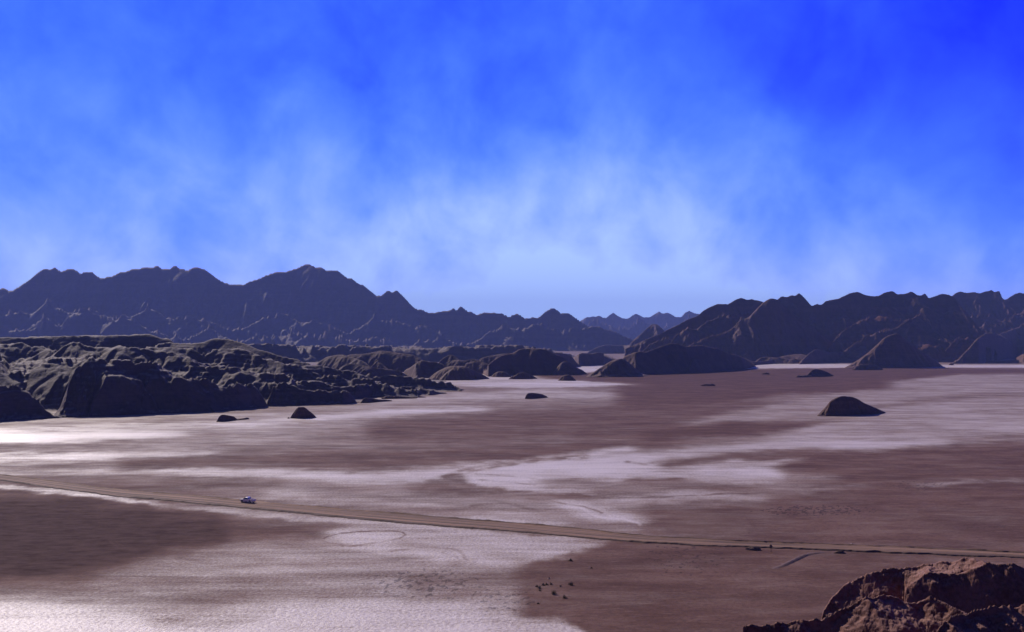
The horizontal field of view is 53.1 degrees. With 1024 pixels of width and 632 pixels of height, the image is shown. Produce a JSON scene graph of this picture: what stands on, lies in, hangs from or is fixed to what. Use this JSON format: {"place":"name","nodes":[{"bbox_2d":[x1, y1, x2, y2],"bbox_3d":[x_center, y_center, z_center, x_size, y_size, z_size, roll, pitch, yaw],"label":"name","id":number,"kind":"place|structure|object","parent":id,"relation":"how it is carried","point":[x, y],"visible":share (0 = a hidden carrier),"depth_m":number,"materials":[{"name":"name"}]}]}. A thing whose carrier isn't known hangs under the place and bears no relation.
{"place":"outdoors","nodes":[
{"label":"outdoors","id":0,"kind":"place"},
{"bbox_2d":[0,334,461,421],"bbox_3d":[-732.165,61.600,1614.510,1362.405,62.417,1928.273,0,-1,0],"label":"plateau","id":1,"kind":"structure","parent":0,"point":[43,377],"depth_m":846.68,"materials":[{"name":"stone"}]},
{"bbox_2d":[0,264,632,361],"bbox_3d":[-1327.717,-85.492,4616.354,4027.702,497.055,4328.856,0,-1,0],"label":"hills","id":2,"kind":"structure","parent":0,"point":[307,313],"depth_m":5533.00,"materials":[{"name":"stone"}]},
{"bbox_2d":[317,355,369,369],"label":"foothills","id":3,"kind":"structure","parent":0,"point":[337,362],"depth_m":1604.18,"materials":[{"name":"brown stone"}]},
{"bbox_2d":[339,364,368,372],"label":"foothills","id":4,"kind":"structure","parent":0,"point":[358,368],"depth_m":1459.22,"materials":[{"name":"brown stone"}]},
{"bbox_2d":[371,360,386,368],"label":"foothills","id":5,"kind":"structure","parent":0,"point":[377,364],"depth_m":1561.68,"materials":[{"name":"brown stone"}]},
{"bbox_2d":[359,367,406,376],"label":"foothills","id":6,"kind":"structure","parent":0,"point":[377,372],"depth_m":1406.25,"materials":[{"name":"brown stone"}]},
{"bbox_2d":[348,351,420,371],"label":"foothills","id":7,"kind":"structure","parent":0,"point":[401,362],"depth_m":1718.53,"materials":[{"name":"brown stone"}]},
{"bbox_2d":[404,360,447,377],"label":"foothills","id":8,"kind":"structure","parent":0,"point":[423,369],"depth_m":1451.21,"materials":[{"name":"brown stone"}]},
{"bbox_2d":[439,355,458,365],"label":"foothills","id":9,"kind":"structure","parent":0,"point":[446,360],"depth_m":1785.74,"materials":[{"name":"brown stone"}]},
{"bbox_2d":[448,359,478,366],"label":"foothills","id":10,"kind":"structure","parent":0,"point":[457,362],"depth_m":1680.59,"materials":[{"name":"brown stone"}]},
{"bbox_2d":[465,361,488,373],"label":"foothills","id":11,"kind":"structure","parent":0,"point":[478,366],"depth_m":1613.86,"materials":[{"name":"brown stone"}]},
{"bbox_2d":[479,353,510,363],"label":"foothills","id":12,"kind":"structure","parent":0,"point":[488,359],"depth_m":1897.16,"materials":[{"name":"stone"}]},
{"bbox_2d":[0,351,1023,631],"bbox_3d":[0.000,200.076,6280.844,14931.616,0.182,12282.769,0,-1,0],"label":"ground","id":13,"kind":"structure","parent":0,"point":[928,457],"depth_m":336.60,"materials":[{"name":"brown soil"}]},
{"bbox_2d":[216,415,248,421],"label":"clay mound","id":14,"kind":"object","parent":13,"relation":"on","point":[222,418],"visible":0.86,"depth_m":671.23,"materials":[{"name":"brown soil"}]},
{"bbox_2d":[290,407,315,418],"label":"clay mound","id":15,"kind":"object","parent":13,"relation":"on","point":[301,412],"visible":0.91,"depth_m":694.57,"materials":[{"name":"brown soil"}]},
{"bbox_2d":[360,398,391,402],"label":"clay mound","id":16,"kind":"object","parent":13,"relation":"on","point":[367,400],"visible":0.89,"depth_m":871.37,"materials":[{"name":"brown soil"}]},
{"bbox_2d":[381,396,413,398],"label":"clay mound","id":17,"kind":"object","parent":13,"relation":"on","point":[394,397],"visible":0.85,"depth_m":925.20,"materials":[{"name":"brown soil"}]},
{"bbox_2d":[429,366,473,379],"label":"clay mound","id":18,"kind":"object","parent":13,"relation":"on","point":[464,373],"visible":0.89,"depth_m":1367.93,"materials":[{"name":"stone"}]},
{"bbox_2d":[439,368,488,379],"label":"clay mound","id":19,"kind":"object","parent":13,"relation":"on","point":[451,374],"visible":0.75,"depth_m":1358.72,"materials":[{"name":"brown soil"}]},
{"bbox_2d":[491,372,510,376],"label":"clay mound","id":20,"kind":"object","parent":13,"relation":"on","point":[500,374],"visible":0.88,"depth_m":1468.24,"materials":[{"name":"brown soil"}]},
{"bbox_2d":[509,373,536,378],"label":"clay mound","id":21,"kind":"object","parent":13,"relation":"on","point":[523,376],"visible":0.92,"depth_m":1390.68,"materials":[{"name":"brown soil"}]},
{"bbox_2d":[525,393,546,398],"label":"clay mound","id":22,"kind":"object","parent":13,"relation":"on","point":[532,395],"visible":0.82,"depth_m":931.34,"materials":[{"name":"brown soil"}]},
{"bbox_2d":[558,375,575,380],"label":"clay mound","id":23,"kind":"object","parent":13,"relation":"on","point":[567,378],"visible":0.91,"depth_m":1334.15,"materials":[{"name":"brown soil"}]},
{"bbox_2d":[551,361,586,374],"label":"clay mound","id":24,"kind":"object","parent":13,"relation":"on","point":[565,368],"visible":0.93,"depth_m":1555.31,"materials":[{"name":"stone"}]},
{"bbox_2d":[586,359,648,376],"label":"clay mound","id":25,"kind":"object","parent":13,"relation":"on","point":[619,368],"visible":0.94,"depth_m":1484.27,"materials":[{"name":"stone"}]},
{"bbox_2d":[745,547,760,550],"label":"earth heap","id":26,"kind":"object","parent":13,"relation":"on","point":[754,548],"visible":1,"depth_m":258.21,"materials":[{"name":"brown soil"}]},
{"bbox_2d":[772,552,825,568],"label":"earth bank","id":27,"kind":"structure","parent":13,"relation":"on","point":[800,557],"depth_m":246.38,"materials":[{"name":"soil"}]},
{"bbox_2d":[796,369,833,376],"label":"clay mound","id":28,"kind":"object","parent":13,"relation":"on","point":[817,373],"visible":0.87,"depth_m":1481.02,"materials":[{"name":"brown soil"}]},
{"bbox_2d":[799,349,839,363],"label":"clay mound","id":29,"kind":"object","parent":13,"relation":"on","point":[815,356],"visible":0.79,"depth_m":2348.63,"materials":[{"name":"stone"}]},
{"bbox_2d":[817,396,885,415],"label":"clay mound","id":30,"kind":"object","parent":13,"relation":"on","point":[843,406],"visible":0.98,"depth_m":723.98,"materials":[{"name":"brown soil"}]},
{"bbox_2d":[852,364,882,369],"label":"clay mound","id":31,"kind":"object","parent":13,"relation":"on","point":[866,367],"visible":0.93,"depth_m":1811.42,"materials":[{"name":"stone"}]},
{"bbox_2d":[845,334,942,367],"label":"clay mound","id":32,"kind":"object","parent":13,"relation":"on","point":[895,351],"visible":0.91,"depth_m":1963.88,"materials":[{"name":"stone"}]},
{"bbox_2d":[0,474,1023,558],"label":"dirt road","id":33,"kind":"structure","parent":0,"point":[439,521],"depth_m":292.32,"materials":[{"name":"brown soil"}]},
{"bbox_2d":[240,497,255,502],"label":"pickup truck","id":34,"kind":"object","parent":33,"relation":"on","point":[248,499],"visible":1,"depth_m":333.13,"materials":[{"name":"silver metal"}]},
{"bbox_2d":[0,0,1023,320],"label":"sky","id":35,"kind":"structure","parent":0,"point":[582,159],"materials":[{"name":"blue"}]},
{"bbox_2d":[483,348,567,376],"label":"foothills","id":36,"kind":"structure","parent":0,"point":[534,362],"depth_m":1552.75,"materials":[{"name":"brown stone"}]},
{"bbox_2d":[554,353,580,366],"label":"foothills","id":37,"kind":"structure","parent":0,"point":[570,359],"depth_m":2013.38,"materials":[{"name":"brown stone"}]},
{"bbox_2d":[573,352,615,365],"bbox_3d":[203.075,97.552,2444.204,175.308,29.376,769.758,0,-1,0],"label":"foothills","id":38,"kind":"structure","parent":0,"point":[589,359],"depth_m":2135.72,"materials":[{"name":"brown stone"}]},
{"bbox_2d":[588,345,628,353],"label":"foothills","id":39,"kind":"structure","parent":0,"point":[612,349],"depth_m":3991.63,"materials":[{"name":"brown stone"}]},
{"bbox_2d":[580,311,698,339],"bbox_3d":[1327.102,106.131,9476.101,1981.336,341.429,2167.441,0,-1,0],"label":"hills","id":40,"kind":"structure","parent":0,"point":[634,326],"depth_m":9916.03,"materials":[{"name":"stone"}]},
{"bbox_2d":[629,324,664,346],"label":"hills","id":41,"kind":"structure","parent":0,"point":[652,330],"depth_m":3729.46,"materials":[{"name":"brown stone"}]},
{"bbox_2d":[623,343,755,374],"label":"foothills","id":42,"kind":"structure","parent":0,"point":[670,358],"depth_m":1674.21,"materials":[{"name":"brown stone"}]},
{"bbox_2d":[689,358,709,372],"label":"foothills","id":43,"kind":"structure","parent":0,"point":[698,365],"depth_m":1701.22,"materials":[{"name":"red stone"}]},
{"bbox_2d":[755,357,800,363],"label":"foothills","id":44,"kind":"structure","parent":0,"point":[784,361],"depth_m":2291.75,"materials":[{"name":"stone"}]},
{"bbox_2d":[752,354,806,364],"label":"foothills","id":45,"kind":"structure","parent":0,"point":[798,356],"depth_m":2342.94,"materials":[{"name":"stone"}]},
{"bbox_2d":[624,291,996,361],"bbox_3d":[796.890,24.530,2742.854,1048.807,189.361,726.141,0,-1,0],"label":"hills","id":46,"kind":"structure","parent":0,"point":[942,328],"depth_m":2581.29,"materials":[{"name":"brown stone"}]},
{"bbox_2d":[845,346,868,359],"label":"foothills","id":47,"kind":"structure","parent":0,"point":[859,352],"depth_m":2474.05,"materials":[{"name":"stone"}]},
{"bbox_2d":[743,558,1023,631],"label":"foreground hill","id":48,"kind":"structure","parent":0,"point":[968,595],"depth_m":111.32,"materials":[{"name":"stone"}]},
{"bbox_2d":[951,332,1016,363],"bbox_3d":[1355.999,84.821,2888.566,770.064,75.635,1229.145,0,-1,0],"label":"foothills","id":49,"kind":"structure","parent":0,"point":[975,352],"depth_m":2519.20,"materials":[{"name":"stone"}]},
{"bbox_2d":[953,290,1023,356],"bbox_3d":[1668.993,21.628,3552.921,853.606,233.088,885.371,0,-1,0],"label":"hills","id":50,"kind":"structure","parent":0,"point":[990,311],"depth_m":3540.65,"materials":[{"name":"brown stone"}]},
{"bbox_2d":[985,360,1017,362],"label":"foothills","id":51,"kind":"structure","parent":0,"point":[1010,361],"depth_m":2336.43,"materials":[{"name":"stone"}]},
{"bbox_2d":[1000,327,1017,355],"bbox_3d":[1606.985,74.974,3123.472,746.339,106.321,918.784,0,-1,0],"label":"foothills","id":52,"kind":"structure","parent":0,"point":[1010,335],"depth_m":3124.88,"materials":[{"name":"stone"}]},
{"bbox_2d":[1015,354,1023,362],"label":"foothills","id":53,"kind":"structure","parent":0,"point":[1020,359],"depth_m":2345.21,"materials":[{"name":"stone"}]}
]}

